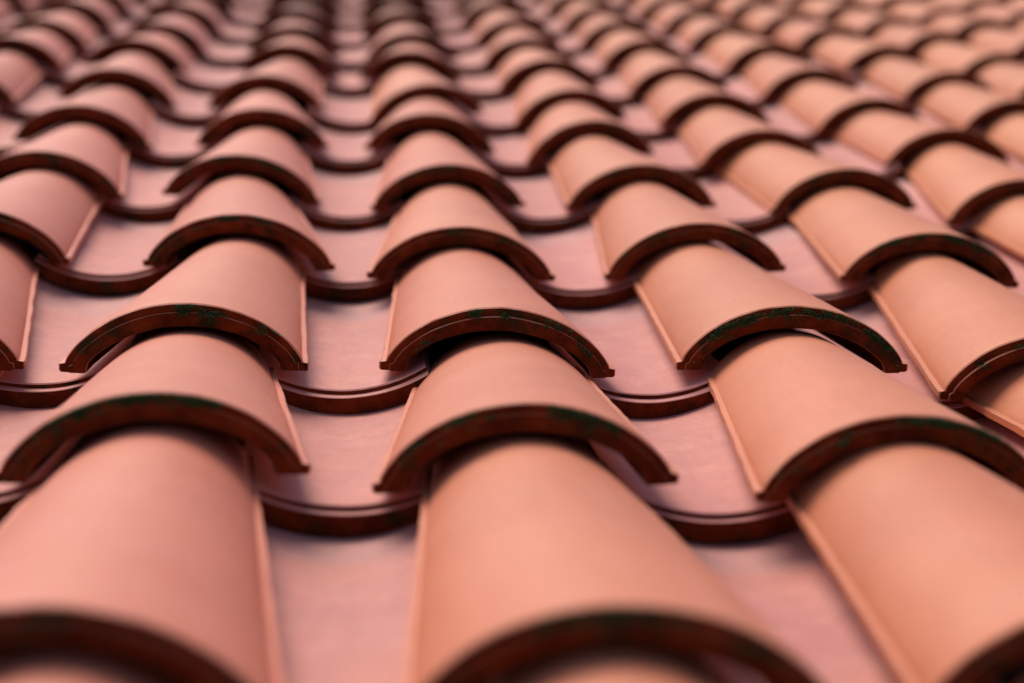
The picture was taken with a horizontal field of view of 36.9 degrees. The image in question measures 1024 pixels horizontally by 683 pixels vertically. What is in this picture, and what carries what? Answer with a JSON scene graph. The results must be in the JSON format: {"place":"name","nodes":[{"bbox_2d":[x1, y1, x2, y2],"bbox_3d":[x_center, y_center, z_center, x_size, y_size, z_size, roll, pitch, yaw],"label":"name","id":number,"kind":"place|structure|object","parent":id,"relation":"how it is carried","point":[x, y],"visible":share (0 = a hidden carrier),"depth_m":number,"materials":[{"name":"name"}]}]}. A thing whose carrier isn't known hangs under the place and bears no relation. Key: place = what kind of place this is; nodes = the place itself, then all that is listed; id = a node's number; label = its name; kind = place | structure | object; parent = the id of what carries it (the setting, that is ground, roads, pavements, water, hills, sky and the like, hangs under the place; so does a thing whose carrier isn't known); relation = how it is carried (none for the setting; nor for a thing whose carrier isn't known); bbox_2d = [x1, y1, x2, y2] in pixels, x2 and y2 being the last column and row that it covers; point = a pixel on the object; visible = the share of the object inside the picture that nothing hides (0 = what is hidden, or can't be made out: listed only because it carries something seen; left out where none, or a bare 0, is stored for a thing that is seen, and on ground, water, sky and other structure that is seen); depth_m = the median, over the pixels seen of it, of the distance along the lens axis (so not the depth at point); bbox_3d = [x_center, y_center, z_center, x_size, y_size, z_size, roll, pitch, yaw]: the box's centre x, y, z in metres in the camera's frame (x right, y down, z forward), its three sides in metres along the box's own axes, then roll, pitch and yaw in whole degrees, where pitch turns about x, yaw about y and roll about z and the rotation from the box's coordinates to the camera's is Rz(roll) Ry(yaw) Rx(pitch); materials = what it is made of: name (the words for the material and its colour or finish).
{"place":"outdoors","nodes":[
{"label":"outdoors","id":0,"kind":"place"},
{"bbox_2d":[6,166,33,178],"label":"pan tile","id":1,"kind":"object","parent":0,"point":[24,169],"visible":0.02,"depth_m":1.80,"materials":[{"name":"ceramic"}]},
{"bbox_2d":[0,114,92,156],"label":"pan tile","id":2,"kind":"object","parent":1,"relation":"on","point":[9,127],"visible":0.3,"depth_m":2.05,"materials":[{"name":"ceramic"}]},
{"bbox_2d":[0,79,116,122],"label":"pan tile","id":3,"kind":"object","parent":2,"relation":"on","point":[39,96],"visible":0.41,"depth_m":2.30,"materials":[{"name":"ceramic"}]},
{"bbox_2d":[38,55,113,87],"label":"pan tile","id":4,"kind":"object","parent":3,"relation":"on","point":[72,68],"visible":0.28,"depth_m":2.51,"materials":[{"name":"ceramic"}]},
{"bbox_2d":[0,28,73,66],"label":"cover tile","id":5,"kind":"object","parent":4,"relation":"on","point":[53,48],"visible":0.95,"depth_m":2.52,"materials":[{"name":"ceramic"}]},
{"bbox_2d":[0,0,1023,682],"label":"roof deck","id":6,"kind":"structure","parent":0,"point":[1012,674],"depth_m":2.42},
{"bbox_2d":[0,646,186,682],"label":"cover tile","id":7,"kind":"object","parent":6,"relation":"on","point":[40,664],"visible":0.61,"depth_m":0.57,"materials":[{"name":"ceramic"}]},
{"bbox_2d":[263,522,418,682],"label":"pan tile","id":8,"kind":"object","parent":6,"relation":"on","point":[342,603],"visible":0.47,"depth_m":0.76,"materials":[{"name":"ceramic"}]},
{"bbox_2d":[0,421,284,682],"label":"cover tile","id":9,"kind":"object","parent":8,"relation":"on","point":[143,542],"visible":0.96,"depth_m":0.65,"materials":[{"name":"ceramic"}]},
{"bbox_2d":[238,402,446,534],"bbox_3d":[-0.110,0.067,1.008,0.140,0.058,0.307,1,14,-6],"label":"pan tile","id":10,"kind":"object","parent":8,"relation":"on","point":[331,493],"visible":0.52,"depth_m":0.90,"materials":[{"name":"ceramic"}]},
{"bbox_2d":[255,293,432,413],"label":"pan tile","id":11,"kind":"object","parent":10,"relation":"on","point":[343,374],"visible":0.58,"depth_m":1.15,"materials":[{"name":"ceramic"}]},
{"bbox_2d":[278,221,411,299],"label":"pan tile","id":12,"kind":"object","parent":11,"relation":"on","point":[352,254],"visible":0.42,"depth_m":1.45,"materials":[{"name":"ceramic"}]},
{"bbox_2d":[285,165,405,231],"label":"pan tile","id":13,"kind":"object","parent":12,"relation":"on","point":[346,201],"visible":0.57,"depth_m":1.71,"materials":[{"name":"ceramic"}]},
{"bbox_2d":[162,126,320,204],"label":"cover tile","id":14,"kind":"object","parent":13,"relation":"on","point":[273,152],"visible":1,"depth_m":1.66,"materials":[{"name":"ceramic"}]},
{"bbox_2d":[298,124,399,172],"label":"pan tile","id":15,"kind":"object","parent":13,"relation":"on","point":[345,153],"visible":0.73,"depth_m":1.98,"materials":[{"name":"ceramic"}]},
{"bbox_2d":[304,93,395,133],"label":"pan tile","id":16,"kind":"object","parent":15,"relation":"on","point":[344,115],"visible":0.7,"depth_m":2.25,"materials":[{"name":"ceramic"}]},
{"bbox_2d":[314,63,386,97],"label":"pan tile","id":17,"kind":"object","parent":16,"relation":"on","point":[346,84],"visible":0.64,"depth_m":2.53,"materials":[{"name":"ceramic"}]},
{"bbox_2d":[237,35,340,76],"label":"cover tile","id":18,"kind":"object","parent":17,"relation":"on","point":[299,45],"visible":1,"depth_m":2.52,"materials":[{"name":"ceramic"}]},
{"bbox_2d":[368,64,484,123],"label":"cover tile","id":19,"kind":"object","parent":15,"relation":"on","point":[398,85],"visible":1,"depth_m":2.23,"materials":[{"name":"ceramic"}]},
{"bbox_2d":[364,95,495,152],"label":"cover tile","id":20,"kind":"object","parent":15,"relation":"on","point":[430,110],"visible":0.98,"depth_m":1.97,"materials":[{"name":"ceramic"}]},
{"bbox_2d":[370,131,525,210],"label":"cover tile","id":21,"kind":"object","parent":12,"relation":"on","point":[420,158],"visible":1,"depth_m":1.68,"materials":[{"name":"ceramic"}]},
{"bbox_2d":[372,333,678,493],"bbox_3d":[-0.002,0.031,0.988,0.170,0.061,0.310,-3,13,-3],"label":"cover tile","id":22,"kind":"object","parent":8,"relation":"on","point":[481,386],"visible":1,"depth_m":0.87,"materials":[{"name":"ceramic"}]},
{"bbox_2d":[482,645,728,682],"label":"cover tile","id":23,"kind":"object","parent":6,"relation":"on","point":[620,664],"visible":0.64,"depth_m":0.58,"materials":[{"name":"ceramic"}]},
{"bbox_2d":[402,431,822,682],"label":"cover tile","id":24,"kind":"object","parent":23,"relation":"on","point":[532,544],"visible":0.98,"depth_m":0.64,"materials":[{"name":"ceramic"}]},
{"bbox_2d":[680,526,1000,682],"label":"pan tile","id":25,"kind":"object","parent":6,"relation":"on","point":[785,588],"visible":0.34,"depth_m":0.78,"materials":[{"name":"ceramic"}]},
{"bbox_2d":[574,401,799,541],"bbox_3d":[0.103,0.072,1.021,0.140,0.057,0.307,0,14,-6],"label":"pan tile","id":26,"kind":"object","parent":25,"relation":"on","point":[708,497],"visible":0.52,"depth_m":0.92,"materials":[{"name":"ceramic"}]},
{"bbox_2d":[522,295,718,418],"bbox_3d":[0.079,0.001,1.282,0.140,0.057,0.359,0,16,-7],"label":"pan tile","id":27,"kind":"object","parent":26,"relation":"on","point":[648,380],"visible":0.52,"depth_m":1.19,"materials":[{"name":"ceramic"}]},
{"bbox_2d":[366,180,555,280],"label":"cover tile","id":28,"kind":"object","parent":27,"relation":"on","point":[440,213],"visible":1,"depth_m":1.40,"materials":[{"name":"ceramic"}]},
{"bbox_2d":[379,244,614,377],"bbox_3d":[-0.031,-0.042,1.266,0.170,0.061,0.364,0,16,-7],"label":"cover tile","id":29,"kind":"object","parent":27,"relation":"on","point":[442,292],"visible":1,"depth_m":1.14,"materials":[{"name":"ceramic"}]},
{"bbox_2d":[485,221,639,307],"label":"pan tile","id":30,"kind":"object","parent":27,"relation":"on","point":[571,259],"visible":0.57,"depth_m":1.47,"materials":[{"name":"ceramic"}]},
{"bbox_2d":[465,172,599,232],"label":"pan tile","id":31,"kind":"object","parent":30,"relation":"on","point":[544,210],"visible":0.59,"depth_m":1.72,"materials":[{"name":"ceramic"}]},
{"bbox_2d":[446,129,556,176],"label":"pan tile","id":32,"kind":"object","parent":31,"relation":"on","point":[507,158],"visible":0.62,"depth_m":2.01,"materials":[{"name":"ceramic"}]},
{"bbox_2d":[440,95,538,136],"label":"pan tile","id":33,"kind":"object","parent":32,"relation":"on","point":[495,119],"visible":0.55,"depth_m":2.30,"materials":[{"name":"ceramic"}]},
{"bbox_2d":[513,69,626,127],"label":"cover tile","id":34,"kind":"object","parent":32,"relation":"on","point":[539,90],"visible":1,"depth_m":2.25,"materials":[{"name":"ceramic"}]},
{"bbox_2d":[526,101,654,162],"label":"cover tile","id":35,"kind":"object","parent":31,"relation":"on","point":[553,125],"visible":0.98,"depth_m":2.00,"materials":[{"name":"ceramic"}]},
{"bbox_2d":[548,133,716,208],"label":"cover tile","id":36,"kind":"object","parent":31,"relation":"on","point":[582,168],"visible":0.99,"depth_m":1.74,"materials":[{"name":"ceramic"}]},
{"bbox_2d":[591,179,785,279],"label":"cover tile","id":37,"kind":"object","parent":27,"relation":"on","point":[634,221],"visible":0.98,"depth_m":1.45,"materials":[{"name":"ceramic"}]},
{"bbox_2d":[633,241,907,372],"bbox_3d":[0.185,-0.043,1.284,0.169,0.061,0.364,-1,16,-7],"label":"cover tile","id":38,"kind":"object","parent":27,"relation":"on","point":[701,301],"visible":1,"depth_m":1.18,"materials":[{"name":"ceramic"}]},
{"bbox_2d":[897,235,1023,296],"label":"pan tile","id":39,"kind":"object","parent":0,"point":[1014,261],"visible":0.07,"depth_m":1.62,"materials":[{"name":"ceramic"}]},
{"bbox_2d":[809,179,979,238],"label":"pan tile","id":40,"kind":"object","parent":39,"relation":"on","point":[925,208],"visible":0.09,"depth_m":1.81,"materials":[{"name":"ceramic"}]},
{"bbox_2d":[812,138,904,185],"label":"pan tile","id":41,"kind":"object","parent":40,"relation":"on","point":[833,149],"visible":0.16,"depth_m":2.12,"materials":[{"name":"ceramic"}]},
{"bbox_2d":[696,103,835,143],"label":"pan tile","id":42,"kind":"object","parent":41,"relation":"on","point":[780,117],"visible":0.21,"depth_m":2.36,"materials":[{"name":"ceramic"}]},
{"bbox_2d":[723,77,781,108],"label":"pan tile","id":43,"kind":"object","parent":42,"relation":"on","point":[745,89],"visible":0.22,"depth_m":2.64,"materials":[{"name":"ceramic"}]},
{"bbox_2d":[636,51,739,80],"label":"pan tile","id":44,"kind":"object","parent":43,"relation":"on","point":[711,66],"visible":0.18,"depth_m":2.90,"materials":[{"name":"ceramic"}]},
{"bbox_2d":[594,29,692,64],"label":"cover tile","id":45,"kind":"object","parent":44,"relation":"on","point":[611,46],"visible":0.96,"depth_m":2.82,"materials":[{"name":"ceramic"}]},
{"bbox_2d":[702,32,812,69],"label":"cover tile","id":46,"kind":"object","parent":44,"relation":"on","point":[726,50],"visible":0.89,"depth_m":2.88,"materials":[{"name":"ceramic"}]},
{"bbox_2d":[739,53,858,97],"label":"cover tile","id":47,"kind":"object","parent":42,"relation":"on","point":[767,75],"visible":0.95,"depth_m":2.58,"materials":[{"name":"ceramic"}]},
{"bbox_2d":[777,78,921,131],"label":"cover tile","id":48,"kind":"object","parent":41,"relation":"on","point":[817,105],"visible":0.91,"depth_m":2.32,"materials":[{"name":"ceramic"}]},
{"bbox_2d":[830,110,1010,165],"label":"cover tile","id":49,"kind":"object","parent":41,"relation":"on","point":[886,138],"visible":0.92,"depth_m":2.06,"materials":[{"name":"ceramic"}]},
{"bbox_2d":[788,185,1018,287],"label":"cover tile","id":50,"kind":"object","parent":39,"relation":"on","point":[850,234],"visible":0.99,"depth_m":1.47,"materials":[{"name":"ceramic"}]},
{"bbox_2d":[899,141,1023,222],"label":"cover tile","id":51,"kind":"object","parent":39,"relation":"on","point":[953,182],"visible":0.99,"depth_m":1.81,"materials":[{"name":"ceramic"}]},
{"bbox_2d":[968,193,1023,257],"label":"cover tile","id":52,"kind":"object","parent":39,"relation":"on","point":[1000,221],"visible":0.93,"depth_m":1.68,"materials":[{"name":"ceramic"}]},
{"bbox_2d":[978,115,996,125],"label":"pan tile","id":53,"kind":"object","parent":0,"point":[985,121],"visible":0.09,"depth_m":2.52,"materials":[{"name":"ceramic"}]},
{"bbox_2d":[914,82,1023,130],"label":"cover tile","id":54,"kind":"object","parent":53,"relation":"on","point":[964,106],"visible":0.94,"depth_m":2.38,"materials":[{"name":"ceramic"}]},
{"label":"pan tile","id":55,"kind":"object","parent":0,"visible":0},
{"bbox_2d":[0,404,96,522],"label":"pan tile","id":56,"kind":"object","parent":55,"relation":"on","point":[18,425],"visible":0.26,"depth_m":0.93,"materials":[{"name":"ceramic"}]},
{"bbox_2d":[0,277,152,407],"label":"pan tile","id":57,"kind":"object","parent":56,"relation":"on","point":[65,320],"visible":0.51,"depth_m":1.20,"materials":[{"name":"ceramic"}]},
{"bbox_2d":[0,233,37,370],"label":"cover tile","id":58,"kind":"object","parent":57,"relation":"on","point":[18,277],"visible":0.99,"depth_m":1.21,"materials":[{"name":"ceramic"}]},
{"bbox_2d":[32,211,203,292],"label":"pan tile","id":59,"kind":"object","parent":57,"relation":"on","point":[112,253],"visible":0.61,"depth_m":1.44,"materials":[{"name":"ceramic"}]},
{"bbox_2d":[0,166,104,264],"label":"cover tile","id":60,"kind":"object","parent":59,"relation":"on","point":[51,213],"visible":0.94,"depth_m":1.47,"materials":[{"name":"ceramic"}]},
{"bbox_2d":[0,121,127,198],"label":"cover tile","id":61,"kind":"object","parent":59,"relation":"on","point":[96,153],"visible":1,"depth_m":1.67,"materials":[{"name":"ceramic"}]},
{"bbox_2d":[98,158,224,221],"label":"pan tile","id":62,"kind":"object","parent":59,"relation":"on","point":[145,199],"visible":0.53,"depth_m":1.71,"materials":[{"name":"ceramic"}]},
{"bbox_2d":[12,86,153,148],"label":"cover tile","id":63,"kind":"object","parent":62,"relation":"on","point":[128,112],"visible":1,"depth_m":1.92,"materials":[{"name":"ceramic"}]},
{"bbox_2d":[122,117,244,167],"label":"pan tile","id":64,"kind":"object","parent":62,"relation":"on","point":[174,146],"visible":0.66,"depth_m":1.99,"materials":[{"name":"ceramic"}]},
{"bbox_2d":[147,83,252,126],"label":"pan tile","id":65,"kind":"object","parent":64,"relation":"on","point":[189,109],"visible":0.52,"depth_m":2.24,"materials":[{"name":"ceramic"}]},
{"bbox_2d":[56,51,175,106],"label":"cover tile","id":66,"kind":"object","parent":65,"relation":"on","point":[150,72],"visible":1,"depth_m":2.23,"materials":[{"name":"ceramic"}]},
{"bbox_2d":[171,60,264,94],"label":"pan tile","id":67,"kind":"object","parent":65,"relation":"on","point":[198,77],"visible":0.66,"depth_m":2.54,"materials":[{"name":"ceramic"}]},
{"bbox_2d":[82,32,193,73],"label":"cover tile","id":68,"kind":"object","parent":67,"relation":"on","point":[173,49],"visible":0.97,"depth_m":2.50,"materials":[{"name":"ceramic"}]},
{"bbox_2d":[206,57,323,108],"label":"cover tile","id":69,"kind":"object","parent":65,"relation":"on","point":[298,76],"visible":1,"depth_m":2.24,"materials":[{"name":"ceramic"}]},
{"bbox_2d":[195,89,329,147],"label":"cover tile","id":70,"kind":"object","parent":64,"relation":"on","point":[268,105],"visible":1,"depth_m":1.95,"materials":[{"name":"ceramic"}]},
{"bbox_2d":[0,326,310,483],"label":"cover tile","id":71,"kind":"object","parent":55,"relation":"on","point":[224,381],"visible":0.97,"depth_m":0.86,"materials":[{"name":"ceramic"}]},
{"bbox_2d":[59,233,308,372],"bbox_3d":[-0.235,-0.044,1.230,0.170,0.060,0.365,2,16,-4],"label":"cover tile","id":72,"kind":"object","parent":71,"relation":"on","point":[249,286],"visible":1,"depth_m":1.11,"materials":[{"name":"ceramic"}]},
{"bbox_2d":[143,171,334,270],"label":"cover tile","id":73,"kind":"object","parent":72,"relation":"on","point":[243,202],"visible":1,"depth_m":1.38,"materials":[{"name":"ceramic"}]},
{"label":"pan tile","id":74,"kind":"object","parent":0,"visible":0},
{"bbox_2d":[907,149,1023,170],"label":"pan tile","id":75,"kind":"object","parent":74,"relation":"on","point":[1016,162],"visible":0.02,"depth_m":2.14,"materials":[{"name":"ceramic"}]},
{"bbox_2d":[913,108,985,134],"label":"pan tile","id":76,"kind":"object","parent":75,"relation":"on","point":[924,115],"visible":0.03,"depth_m":2.46,"materials":[{"name":"ceramic"}]},
{"bbox_2d":[786,82,918,109],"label":"pan tile","id":77,"kind":"object","parent":76,"relation":"on","point":[874,91],"visible":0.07,"depth_m":2.68,"materials":[{"name":"ceramic"}]},
{"bbox_2d":[861,56,993,99],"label":"cover tile","id":78,"kind":"object","parent":77,"relation":"on","point":[902,79],"visible":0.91,"depth_m":2.62,"materials":[{"name":"ceramic"}]},
{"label":"pan tile","id":79,"kind":"object","parent":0,"visible":0},
{"bbox_2d":[854,61,867,69],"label":"pan tile","id":80,"kind":"object","parent":79,"relation":"on","point":[860,65],"visible":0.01,"depth_m":3.12,"materials":[{"name":"ceramic"}]},
{"bbox_2d":[807,34,927,70],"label":"cover tile","id":81,"kind":"object","parent":80,"relation":"on","point":[845,53],"visible":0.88,"depth_m":2.92,"materials":[{"name":"ceramic"}]},
{"bbox_2d":[915,41,1023,72],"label":"cover tile","id":82,"kind":"object","parent":79,"relation":"on","point":[957,57],"visible":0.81,"depth_m":2.93,"materials":[{"name":"ceramic"}]},
{"label":"cover tile","id":83,"kind":"object","parent":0,"visible":0},
{"bbox_2d":[0,51,43,102],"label":"cover tile","id":84,"kind":"object","parent":83,"relation":"on","point":[21,74],"visible":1,"depth_m":2.32,"materials":[{"name":"ceramic"}]},
{"label":"pan tile","id":85,"kind":"object","parent":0,"visible":0},
{"bbox_2d":[0,11,96,46],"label":"cover tile","id":86,"kind":"object","parent":85,"relation":"on","point":[79,29],"visible":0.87,"depth_m":2.73,"materials":[{"name":"ceramic"}]},
{"label":"pan tile","id":87,"kind":"object","parent":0,"visible":0},
{"bbox_2d":[786,442,1023,682],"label":"cover tile","id":88,"kind":"object","parent":87,"relation":"on","point":[919,546],"visible":0.79,"depth_m":0.71,"materials":[{"name":"ceramic"}]},
{"bbox_2d":[707,330,1023,501],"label":"cover tile","id":89,"kind":"object","parent":88,"relation":"on","point":[794,407],"visible":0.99,"depth_m":0.90,"materials":[{"name":"ceramic"}]},
{"bbox_2d":[972,417,1023,454],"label":"pan tile","id":90,"kind":"object","parent":87,"relation":"on","point":[1014,439],"visible":0.05,"depth_m":1.09,"materials":[{"name":"ceramic"}]},
{"bbox_2d":[764,298,985,420],"bbox_3d":[0.293,0.006,1.296,0.140,0.057,0.360,1,16,-6],"label":"pan tile","id":91,"kind":"object","parent":90,"relation":"on","point":[869,313],"visible":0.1,"depth_m":1.27,"materials":[{"name":"ceramic"}]},
{"bbox_2d":[709,224,876,308],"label":"pan tile","id":92,"kind":"object","parent":91,"relation":"on","point":[808,270],"visible":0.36,"depth_m":1.52,"materials":[{"name":"ceramic"}]},
{"bbox_2d":[695,173,791,233],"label":"pan tile","id":93,"kind":"object","parent":92,"relation":"on","point":[736,206],"visible":0.35,"depth_m":1.79,"materials":[{"name":"ceramic"}]},
{"bbox_2d":[594,133,725,178],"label":"pan tile","id":94,"kind":"object","parent":93,"relation":"on","point":[675,153],"visible":0.36,"depth_m":2.09,"materials":[{"name":"ceramic"}]},
{"bbox_2d":[583,101,685,142],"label":"pan tile","id":95,"kind":"object","parent":94,"relation":"on","point":[641,120],"visible":0.42,"depth_m":2.30,"materials":[{"name":"ceramic"}]},
{"bbox_2d":[585,74,649,106],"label":"pan tile","id":96,"kind":"object","parent":95,"relation":"on","point":[614,88],"visible":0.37,"depth_m":2.58,"materials":[{"name":"ceramic"}]},
{"bbox_2d":[498,47,601,89],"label":"cover tile","id":97,"kind":"object","parent":96,"relation":"on","point":[516,63],"visible":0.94,"depth_m":2.52,"materials":[{"name":"ceramic"}]},
{"bbox_2d":[644,75,772,125],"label":"cover tile","id":98,"kind":"object","parent":94,"relation":"on","point":[669,99],"visible":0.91,"depth_m":2.27,"materials":[{"name":"ceramic"}]},
{"bbox_2d":[618,50,730,93],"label":"cover tile","id":99,"kind":"object","parent":98,"relation":"on","point":[639,70],"visible":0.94,"depth_m":2.53,"materials":[{"name":"ceramic"}]},
{"bbox_2d":[715,142,916,213],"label":"cover tile","id":100,"kind":"object","parent":93,"relation":"on","point":[773,178],"visible":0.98,"depth_m":1.77,"materials":[{"name":"ceramic"}]},
{"bbox_2d":[677,104,822,166],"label":"cover tile","id":101,"kind":"object","parent":100,"relation":"on","point":[710,134],"visible":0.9,"depth_m":2.01,"materials":[{"name":"ceramic"}]},
{"bbox_2d":[962,361,1023,436],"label":"cover tile","id":102,"kind":"object","parent":90,"relation":"on","point":[997,396],"visible":0.59,"depth_m":1.09,"materials":[{"name":"ceramic"}]},
{"bbox_2d":[868,250,1023,400],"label":"cover tile","id":103,"kind":"object","parent":102,"relation":"on","point":[958,327],"visible":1,"depth_m":1.21,"materials":[{"name":"ceramic"}]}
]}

